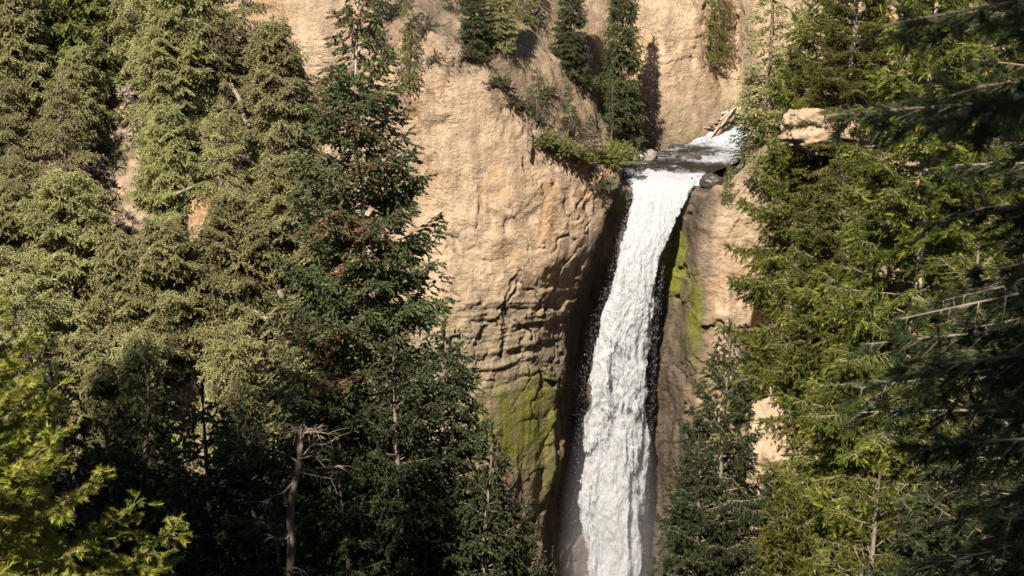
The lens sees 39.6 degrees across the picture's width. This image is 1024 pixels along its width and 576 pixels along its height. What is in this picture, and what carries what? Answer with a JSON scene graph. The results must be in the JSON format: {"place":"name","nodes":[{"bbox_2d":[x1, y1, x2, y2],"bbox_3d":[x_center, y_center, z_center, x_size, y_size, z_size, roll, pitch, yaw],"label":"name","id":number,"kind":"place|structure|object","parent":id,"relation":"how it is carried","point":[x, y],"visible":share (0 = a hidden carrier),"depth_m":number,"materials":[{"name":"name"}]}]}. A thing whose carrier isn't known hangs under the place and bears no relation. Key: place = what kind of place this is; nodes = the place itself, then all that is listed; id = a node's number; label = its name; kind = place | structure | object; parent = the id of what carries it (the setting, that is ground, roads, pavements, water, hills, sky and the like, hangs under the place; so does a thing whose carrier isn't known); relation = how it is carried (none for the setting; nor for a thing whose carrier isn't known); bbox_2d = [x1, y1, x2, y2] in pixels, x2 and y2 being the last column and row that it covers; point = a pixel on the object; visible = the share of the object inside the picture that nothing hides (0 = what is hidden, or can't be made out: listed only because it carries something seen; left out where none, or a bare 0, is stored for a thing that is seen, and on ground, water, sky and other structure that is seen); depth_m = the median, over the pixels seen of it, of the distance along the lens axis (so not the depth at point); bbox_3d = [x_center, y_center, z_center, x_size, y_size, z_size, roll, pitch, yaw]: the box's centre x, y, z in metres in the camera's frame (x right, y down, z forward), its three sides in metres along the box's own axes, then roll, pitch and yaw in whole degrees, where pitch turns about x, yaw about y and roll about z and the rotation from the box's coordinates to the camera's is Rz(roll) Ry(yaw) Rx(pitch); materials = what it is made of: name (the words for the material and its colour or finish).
{"place":"outdoors","nodes":[
{"label":"outdoors","id":0,"kind":"place"},
{"bbox_2d":[103,0,865,575],"bbox_3d":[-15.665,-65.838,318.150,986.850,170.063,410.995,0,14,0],"label":"cliff","id":1,"kind":"structure","parent":0,"point":[529,254],"depth_m":148.46,"materials":[{"name":"stone"}]},
{"bbox_2d":[369,0,397,17],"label":"spruce tree","id":2,"kind":"object","parent":1,"relation":"on","point":[381,10],"visible":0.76,"depth_m":139.48,"materials":[{"name":"green plant"}]},
{"bbox_2d":[394,0,424,101],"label":"spruce tree","id":3,"kind":"object","parent":1,"relation":"on","point":[410,77],"visible":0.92,"depth_m":138.89,"materials":[{"name":"green plant"}]},
{"bbox_2d":[401,10,450,36],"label":"shrub","id":4,"kind":"object","parent":1,"relation":"on","point":[425,26],"visible":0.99,"depth_m":139.27,"materials":[{"name":"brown wood"}]},
{"bbox_2d":[455,0,497,60],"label":"spruce tree","id":5,"kind":"object","parent":1,"relation":"on","point":[469,33],"visible":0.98,"depth_m":140.02,"materials":[{"name":"green plant"}]},
{"bbox_2d":[481,68,515,88],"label":"shrub","id":6,"kind":"object","parent":1,"relation":"on","point":[500,81],"visible":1,"depth_m":141.22,"materials":[{"name":"plant"}]},
{"bbox_2d":[480,0,518,52],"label":"spruce tree","id":7,"kind":"object","parent":1,"relation":"on","point":[507,24],"visible":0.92,"depth_m":141.69,"materials":[{"name":"green plant"}]},
{"bbox_2d":[501,87,532,112],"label":"shrub","id":8,"kind":"object","parent":1,"relation":"on","point":[511,102],"visible":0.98,"depth_m":142.34,"materials":[{"name":"plant"}]},
{"bbox_2d":[512,0,541,22],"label":"spruce tree","id":9,"kind":"object","parent":1,"relation":"on","point":[522,8],"visible":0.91,"depth_m":150.59,"materials":[{"name":"green plant"}]},
{"bbox_2d":[523,67,551,129],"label":"spruce tree","id":10,"kind":"object","parent":1,"relation":"on","point":[533,107],"visible":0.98,"depth_m":142.89,"materials":[{"name":"green plant"}]},
{"bbox_2d":[528,128,574,149],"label":"shrub","id":11,"kind":"object","parent":1,"relation":"on","point":[548,140],"visible":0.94,"depth_m":143.37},
{"bbox_2d":[544,135,588,158],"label":"shrub","id":12,"kind":"object","parent":1,"relation":"on","point":[564,149],"visible":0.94,"depth_m":144.45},
{"bbox_2d":[547,0,592,82],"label":"spruce tree","id":13,"kind":"object","parent":1,"relation":"on","point":[571,56],"visible":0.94,"depth_m":152.04,"materials":[{"name":"green plant"}]},
{"bbox_2d":[559,85,581,140],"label":"spruce tree","id":14,"kind":"object","parent":1,"relation":"on","point":[569,127],"visible":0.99,"depth_m":146.21,"materials":[{"name":"green plant"}]},
{"bbox_2d":[571,147,600,164],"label":"shrub","id":15,"kind":"object","parent":1,"relation":"on","point":[582,158],"visible":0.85,"depth_m":146.23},
{"bbox_2d":[576,70,604,90],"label":"shrub","id":16,"kind":"object","parent":1,"relation":"on","point":[590,83],"visible":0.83,"depth_m":154.47,"materials":[{"name":"green plant"}]},
{"bbox_2d":[581,113,602,166],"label":"spruce tree","id":17,"kind":"object","parent":1,"relation":"on","point":[588,135],"visible":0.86,"depth_m":147.19,"materials":[{"name":"green plant"}]},
{"bbox_2d":[587,175,619,192],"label":"shrub","id":18,"kind":"object","parent":1,"relation":"on","point":[602,183],"visible":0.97,"depth_m":148.16,"materials":[{"name":"plant"}]},
{"bbox_2d":[601,70,625,140],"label":"spruce tree","id":19,"kind":"object","parent":1,"relation":"on","point":[609,99],"visible":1,"depth_m":155.29,"materials":[{"name":"green plant"}]},
{"bbox_2d":[589,142,646,170],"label":"shrub","id":20,"kind":"object","parent":1,"relation":"on","point":[616,158],"visible":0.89,"depth_m":150.05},
{"bbox_2d":[605,137,638,157],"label":"shrub","id":21,"kind":"object","parent":1,"relation":"on","point":[627,148],"visible":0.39,"depth_m":154.53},
{"bbox_2d":[596,0,648,160],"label":"spruce tree","id":22,"kind":"object","parent":1,"relation":"on","point":[629,114],"visible":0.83,"depth_m":157.82,"materials":[{"name":"green plant"}]},
{"bbox_2d":[699,174,723,188],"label":"boulder","id":23,"kind":"object","parent":1,"relation":"on","point":[708,181],"visible":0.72,"depth_m":152.07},
{"bbox_2d":[701,52,728,69],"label":"shrub","id":24,"kind":"object","parent":1,"relation":"on","point":[712,62],"visible":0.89,"depth_m":171.26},
{"bbox_2d":[703,0,736,68],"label":"fir tree","id":25,"kind":"object","parent":1,"relation":"on","point":[717,30],"visible":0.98,"depth_m":171.49,"materials":[{"name":"green plant"}]},
{"bbox_2d":[719,165,735,205],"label":"spruce tree","id":26,"kind":"object","parent":1,"relation":"on","point":[725,192],"visible":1,"depth_m":146.34,"materials":[{"name":"plant"}]},
{"bbox_2d":[726,73,765,171],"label":"spruce tree","id":27,"kind":"object","parent":1,"relation":"on","point":[749,148],"visible":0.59,"depth_m":152.27,"materials":[{"name":"plant"}]},
{"bbox_2d":[737,171,766,193],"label":"shrub","id":28,"kind":"object","parent":1,"relation":"on","point":[753,183],"visible":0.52,"depth_m":145.25,"materials":[{"name":"green plant"}]},
{"bbox_2d":[739,148,781,174],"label":"shrub","id":29,"kind":"object","parent":1,"relation":"on","point":[763,164],"visible":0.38,"depth_m":144.62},
{"bbox_2d":[728,0,798,137],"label":"spruce tree","id":30,"kind":"object","parent":1,"relation":"on","point":[767,110],"visible":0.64,"depth_m":149.44,"materials":[{"name":"green plant"}]},
{"bbox_2d":[769,0,819,130],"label":"spruce tree","id":31,"kind":"object","parent":1,"relation":"on","point":[804,10],"visible":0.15,"depth_m":145.60,"materials":[{"name":"green plant"}]},
{"bbox_2d":[0,0,1023,575],"bbox_3d":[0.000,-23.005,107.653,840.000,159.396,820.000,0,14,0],"label":"ground","id":32,"kind":"structure","parent":0,"point":[122,170],"depth_m":77.31,"materials":[{"name":"soil"}]},
{"bbox_2d":[0,66,52,192],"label":"spruce tree","id":33,"kind":"object","parent":32,"relation":"on","point":[8,169],"visible":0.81,"depth_m":76.51,"materials":[{"name":"green plant"}]},
{"bbox_2d":[0,174,57,326],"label":"spruce tree","id":34,"kind":"object","parent":32,"relation":"on","point":[12,191],"visible":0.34,"depth_m":72.20,"materials":[{"name":"green plant"}]},
{"bbox_2d":[0,0,67,156],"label":"spruce tree","id":35,"kind":"object","parent":32,"relation":"on","point":[12,34],"visible":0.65,"depth_m":77.19,"materials":[{"name":"green plant"}]},
{"bbox_2d":[0,253,84,447],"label":"spruce tree","id":36,"kind":"object","parent":32,"relation":"on","point":[26,289],"visible":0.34,"depth_m":68.39,"materials":[{"name":"green plant"}]},
{"bbox_2d":[12,469,78,575],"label":"spruce tree","id":37,"kind":"object","parent":32,"relation":"on","point":[59,480],"visible":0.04,"depth_m":65.31,"materials":[{"name":"green plant"}]},
{"bbox_2d":[5,0,106,90],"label":"spruce tree","id":38,"kind":"object","parent":32,"relation":"on","point":[50,8],"visible":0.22,"depth_m":78.98,"materials":[{"name":"green plant"}]},
{"bbox_2d":[3,166,121,348],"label":"spruce tree","id":39,"kind":"object","parent":32,"relation":"on","point":[79,230],"visible":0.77,"depth_m":71.25,"materials":[{"name":"green plant"}]},
{"bbox_2d":[15,63,121,216],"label":"spruce tree","id":40,"kind":"object","parent":32,"relation":"on","point":[51,145],"visible":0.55,"depth_m":75.63,"materials":[{"name":"green plant"}]},
{"bbox_2d":[23,0,131,95],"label":"spruce tree","id":41,"kind":"object","parent":32,"relation":"on","point":[94,21],"visible":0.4,"depth_m":79.66,"materials":[{"name":"green plant"}]},
{"bbox_2d":[36,40,120,164],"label":"spruce tree","id":42,"kind":"object","parent":32,"relation":"on","point":[83,73],"visible":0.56,"depth_m":78.15,"materials":[{"name":"green plant"}]},
{"bbox_2d":[19,358,140,575],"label":"spruce tree","id":43,"kind":"object","parent":32,"relation":"on","point":[57,487],"visible":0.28,"depth_m":58.53,"materials":[{"name":"green plant"}]},
{"bbox_2d":[38,325,137,484],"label":"spruce tree","id":44,"kind":"object","parent":32,"relation":"on","point":[93,373],"visible":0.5,"depth_m":67.69,"materials":[{"name":"green plant"}]},
{"bbox_2d":[0,295,193,575],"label":"fir tree","id":45,"kind":"object","parent":32,"relation":"on","point":[19,465],"visible":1,"depth_m":16.75,"materials":[{"name":"green plant"}]},
{"bbox_2d":[69,446,140,566],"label":"spruce tree","id":46,"kind":"object","parent":32,"relation":"on","point":[94,504],"visible":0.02,"depth_m":65.32,"materials":[{"name":"green plant"}]},
{"bbox_2d":[58,417,172,575],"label":"spruce tree","id":47,"kind":"object","parent":32,"relation":"on","point":[101,456],"visible":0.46,"depth_m":55.56,"materials":[{"name":"green plant"}]},
{"bbox_2d":[76,225,167,374],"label":"spruce tree","id":48,"kind":"object","parent":32,"relation":"on","point":[110,273],"visible":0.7,"depth_m":71.19,"materials":[{"name":"green plant"}]},
{"bbox_2d":[92,0,186,91],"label":"spruce tree","id":49,"kind":"object","parent":32,"relation":"on","point":[124,16],"visible":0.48,"depth_m":80.02,"materials":[{"name":"green plant"}]},
{"bbox_2d":[99,327,187,478],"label":"spruce tree","id":50,"kind":"object","parent":32,"relation":"on","point":[122,358],"visible":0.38,"depth_m":68.43,"materials":[{"name":"green plant"}]},
{"bbox_2d":[70,345,217,575],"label":"spruce tree","id":51,"kind":"object","parent":32,"relation":"on","point":[160,430],"visible":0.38,"depth_m":57.71,"materials":[{"name":"green plant"}]},
{"bbox_2d":[134,439,201,569],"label":"spruce tree","id":52,"kind":"object","parent":32,"relation":"on","point":[160,475],"visible":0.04,"depth_m":66.31,"materials":[{"name":"green plant"}]},
{"bbox_2d":[128,99,209,222],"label":"spruce tree","id":53,"kind":"object","parent":32,"relation":"on","point":[162,175],"visible":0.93,"depth_m":75.85,"materials":[{"name":"green plant"}]},
{"bbox_2d":[122,214,227,378],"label":"spruce tree","id":54,"kind":"object","parent":32,"relation":"on","point":[165,262],"visible":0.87,"depth_m":71.20,"materials":[{"name":"green plant"}]},
{"bbox_2d":[121,4,230,152],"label":"spruce tree","id":55,"kind":"object","parent":32,"relation":"on","point":[171,78],"visible":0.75,"depth_m":77.45,"materials":[{"name":"green plant"}]},
{"bbox_2d":[129,472,222,575],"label":"spruce tree","id":56,"kind":"object","parent":32,"relation":"on","point":[191,568],"visible":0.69,"depth_m":50.43,"materials":[{"name":"green plant"}]},
{"bbox_2d":[124,0,247,98],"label":"spruce tree","id":57,"kind":"object","parent":32,"relation":"on","point":[195,10],"visible":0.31,"depth_m":78.56,"materials":[{"name":"green plant"}]},
{"bbox_2d":[186,191,211,247],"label":"rock outcrop","id":58,"kind":"object","parent":32,"relation":"on","point":[196,218],"visible":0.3,"depth_m":75.87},
{"bbox_2d":[142,376,285,575],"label":"spruce tree","id":59,"kind":"object","parent":32,"relation":"on","point":[208,486],"visible":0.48,"depth_m":57.25,"materials":[{"name":"green plant"}]},
{"bbox_2d":[188,2,250,133],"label":"spruce tree","id":60,"kind":"object","parent":32,"relation":"on","point":[228,75],"visible":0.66,"depth_m":79.02,"materials":[{"name":"green plant"}]},
{"bbox_2d":[184,97,259,233],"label":"spruce tree","id":61,"kind":"object","parent":32,"relation":"on","point":[213,148],"visible":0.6,"depth_m":75.72,"materials":[{"name":"green plant"}]},
{"bbox_2d":[185,317,284,499],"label":"spruce tree","id":62,"kind":"object","parent":32,"relation":"on","point":[227,348],"visible":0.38,"depth_m":69.29,"materials":[{"name":"green plant"}]},
{"bbox_2d":[181,188,294,369],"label":"spruce tree","id":63,"kind":"object","parent":32,"relation":"on","point":[223,228],"visible":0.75,"depth_m":72.04,"materials":[{"name":"green plant"}]},
{"bbox_2d":[230,83,251,127],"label":"fallen log","id":64,"kind":"object","parent":32,"relation":"on","point":[238,97],"visible":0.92,"depth_m":78.64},
{"bbox_2d":[214,0,277,66],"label":"spruce tree","id":65,"kind":"object","parent":32,"relation":"on","point":[242,6],"visible":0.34,"depth_m":81.68,"materials":[{"name":"green plant"}]},
{"bbox_2d":[195,405,303,574],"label":"spruce tree","id":66,"kind":"object","parent":32,"relation":"on","point":[223,468],"visible":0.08,"depth_m":66.11,"materials":[{"name":"green plant"}]},
{"bbox_2d":[192,404,318,575],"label":"spruce tree","id":67,"kind":"object","parent":32,"relation":"on","point":[236,544],"visible":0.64,"depth_m":55.64,"materials":[{"name":"green plant"}]},
{"bbox_2d":[223,13,328,182],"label":"spruce tree","id":68,"kind":"object","parent":32,"relation":"on","point":[274,75],"visible":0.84,"depth_m":77.79,"materials":[{"name":"green plant"}]},
{"bbox_2d":[222,487,331,575],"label":"spruce tree","id":69,"kind":"object","parent":32,"relation":"on","point":[280,560],"visible":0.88,"depth_m":49.68,"materials":[{"name":"green plant"}]},
{"bbox_2d":[213,150,360,349],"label":"spruce tree","id":70,"kind":"object","parent":32,"relation":"on","point":[273,193],"visible":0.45,"depth_m":72.42,"materials":[{"name":"green plant"}]},
{"bbox_2d":[240,417,352,575],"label":"dead tree","id":71,"kind":"object","parent":32,"relation":"on","point":[303,429],"visible":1,"depth_m":48.06,"materials":[{"name":"wood"}]},
{"bbox_2d":[242,408,351,573],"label":"spruce tree","id":72,"kind":"object","parent":32,"relation":"on","point":[286,436],"visible":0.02,"depth_m":66.39,"materials":[{"name":"green plant"}]},
{"bbox_2d":[255,340,345,511],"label":"spruce tree","id":73,"kind":"object","parent":32,"relation":"on","point":[293,369],"visible":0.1,"depth_m":68.36,"materials":[{"name":"green plant"}]},
{"bbox_2d":[285,78,324,116],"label":"rock outcrop","id":74,"kind":"object","parent":32,"relation":"on","point":[315,101],"visible":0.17,"depth_m":79.28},
{"bbox_2d":[300,444,395,575],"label":"spruce tree","id":75,"kind":"object","parent":32,"relation":"on","point":[343,550],"visible":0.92,"depth_m":51.51,"materials":[{"name":"green plant"}]},
{"bbox_2d":[204,0,533,575],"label":"spruce tree","id":76,"kind":"object","parent":32,"relation":"on","point":[343,245],"visible":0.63,"depth_m":54.55,"materials":[{"name":"plant"}]},
{"bbox_2d":[328,326,479,575],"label":"spruce tree","id":77,"kind":"object","parent":32,"relation":"on","point":[396,528],"visible":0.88,"depth_m":51.72,"materials":[{"name":"green plant"}]},
{"bbox_2d":[365,316,538,575],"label":"spruce tree","id":78,"kind":"object","parent":32,"relation":"on","point":[447,452],"visible":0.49,"depth_m":53.27,"materials":[{"name":"green plant"}]},
{"bbox_2d":[439,420,537,575],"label":"spruce tree","id":79,"kind":"object","parent":32,"relation":"on","point":[475,489],"visible":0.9,"depth_m":52.19,"materials":[{"name":"green plant"}]},
{"bbox_2d":[1,2,1012,557],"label":"dry brush","id":80,"kind":"object","parent":32,"relation":"on","point":[129,94],"visible":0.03,"depth_m":77.98,"materials":[{"name":"plant"}]},
{"bbox_2d":[2,0,1018,567],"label":"undergrowth","id":81,"kind":"object","parent":32,"relation":"on","point":[246,186],"visible":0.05,"depth_m":78.42,"materials":[{"name":"plant"}]},
{"bbox_2d":[503,484,557,575],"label":"spruce tree","id":82,"kind":"object","parent":32,"relation":"on","point":[530,537],"visible":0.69,"depth_m":53.90,"materials":[{"name":"green plant"}]},
{"bbox_2d":[646,433,756,575],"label":"fir tree","id":83,"kind":"object","parent":32,"relation":"on","point":[720,556],"visible":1,"depth_m":36.26,"materials":[{"name":"green plant"}]},
{"bbox_2d":[654,317,787,575],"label":"fir tree","id":84,"kind":"object","parent":32,"relation":"on","point":[745,506],"visible":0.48,"depth_m":39.81,"materials":[{"name":"green plant"}]},
{"bbox_2d":[672,265,828,575],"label":"fir tree","id":85,"kind":"object","parent":32,"relation":"on","point":[757,382],"visible":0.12,"depth_m":49.45,"materials":[{"name":"green plant"}]},
{"bbox_2d":[740,385,815,505],"bbox_3d":[9.324,5.421,48.611,3.046,4.215,3.370,0,14,0],"label":"rock outcrop","id":86,"kind":"object","parent":32,"relation":"on","point":[766,450],"visible":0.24,"depth_m":47.52,"materials":[{"name":"stone"}]},
{"bbox_2d":[698,0,861,483],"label":"fir tree","id":87,"kind":"object","parent":32,"relation":"on","point":[773,217],"visible":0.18,"depth_m":58.58,"materials":[{"name":"green plant"}]},
{"bbox_2d":[743,468,827,575],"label":"fir tree","id":88,"kind":"object","parent":32,"relation":"on","point":[785,559],"visible":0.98,"depth_m":36.49,"materials":[{"name":"green plant"}]},
{"bbox_2d":[777,107,854,155],"bbox_3d":[11.611,-5.999,54.111,3.041,1.815,3.140,0,14,0],"label":"rock outcrop","id":89,"kind":"object","parent":32,"relation":"on","point":[796,141],"visible":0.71,"depth_m":53.14,"materials":[{"name":"stone"}]},
{"bbox_2d":[739,149,919,557],"bbox_3d":[10.735,2.330,47.312,6.618,14.150,6.364,2,14,8],"label":"fir tree","id":90,"kind":"object","parent":32,"relation":"on","point":[815,238],"visible":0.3,"depth_m":46.12,"materials":[{"name":"green plant"}]},
{"bbox_2d":[780,0,902,223],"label":"fir tree","id":91,"kind":"object","parent":32,"relation":"on","point":[832,81],"visible":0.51,"depth_m":53.17,"materials":[{"name":"plant"}]},
{"bbox_2d":[822,102,884,150],"bbox_3d":[13.089,-6.165,54.402,3.972,1.837,2.920,0,14,0],"label":"rock outcrop","id":92,"kind":"object","parent":32,"relation":"on","point":[866,144],"visible":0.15,"depth_m":53.29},
{"bbox_2d":[753,181,966,570],"bbox_3d":[11.730,3.609,45.348,7.775,14.815,7.428,-8,16,-29],"label":"fir tree","id":93,"kind":"object","parent":32,"relation":"on","point":[816,349],"visible":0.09,"depth_m":45.23,"materials":[{"name":"green plant"}]},
{"bbox_2d":[807,452,939,575],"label":"fir tree","id":94,"kind":"object","parent":32,"relation":"on","point":[880,559],"visible":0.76,"depth_m":34.59,"materials":[{"name":"green plant"}]},
{"bbox_2d":[756,0,1015,575],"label":"fir tree","id":95,"kind":"object","parent":32,"relation":"on","point":[877,242],"visible":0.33,"depth_m":38.42,"materials":[{"name":"plant"}]},
{"bbox_2d":[778,0,1023,571],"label":"fir tree","id":96,"kind":"object","parent":32,"relation":"on","point":[998,104],"visible":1,"depth_m":6.36,"materials":[{"name":"green plant"}]},
{"bbox_2d":[812,222,1023,575],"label":"fir tree","id":97,"kind":"object","parent":32,"relation":"on","point":[906,485],"visible":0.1,"depth_m":36.12,"materials":[{"name":"green plant"}]},
{"bbox_2d":[832,1,1023,575],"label":"fir tree","id":98,"kind":"object","parent":32,"relation":"on","point":[1012,333],"visible":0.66,"depth_m":9.80,"materials":[{"name":"green plant"}]},
{"bbox_2d":[858,431,1005,575],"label":"fir tree","id":99,"kind":"object","parent":32,"relation":"on","point":[918,520],"visible":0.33,"depth_m":30.02,"materials":[{"name":"green plant"}]},
{"bbox_2d":[885,0,1023,460],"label":"fir tree","id":100,"kind":"object","parent":32,"relation":"on","point":[1009,50],"visible":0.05,"depth_m":45.02,"materials":[{"name":"plant"}]},
{"bbox_2d":[892,372,1023,575],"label":"fir tree","id":101,"kind":"object","parent":32,"relation":"on","point":[973,531],"visible":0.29,"depth_m":28.99,"materials":[{"name":"green plant"}]},
{"bbox_2d":[893,1,1023,575],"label":"fir tree","id":102,"kind":"object","parent":32,"relation":"on","point":[957,297],"visible":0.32,"depth_m":12.99,"materials":[{"name":"green plant"}]},
{"bbox_2d":[568,165,694,575],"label":"waterfall","id":103,"kind":"structure","parent":0,"point":[616,441],"depth_m":152.76,"materials":[{"name":"liquid"}]},
{"bbox_2d":[623,124,746,186],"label":"creek water","id":104,"kind":"structure","parent":0,"point":[720,145],"depth_m":159.87,"materials":[{"name":"liquid"}]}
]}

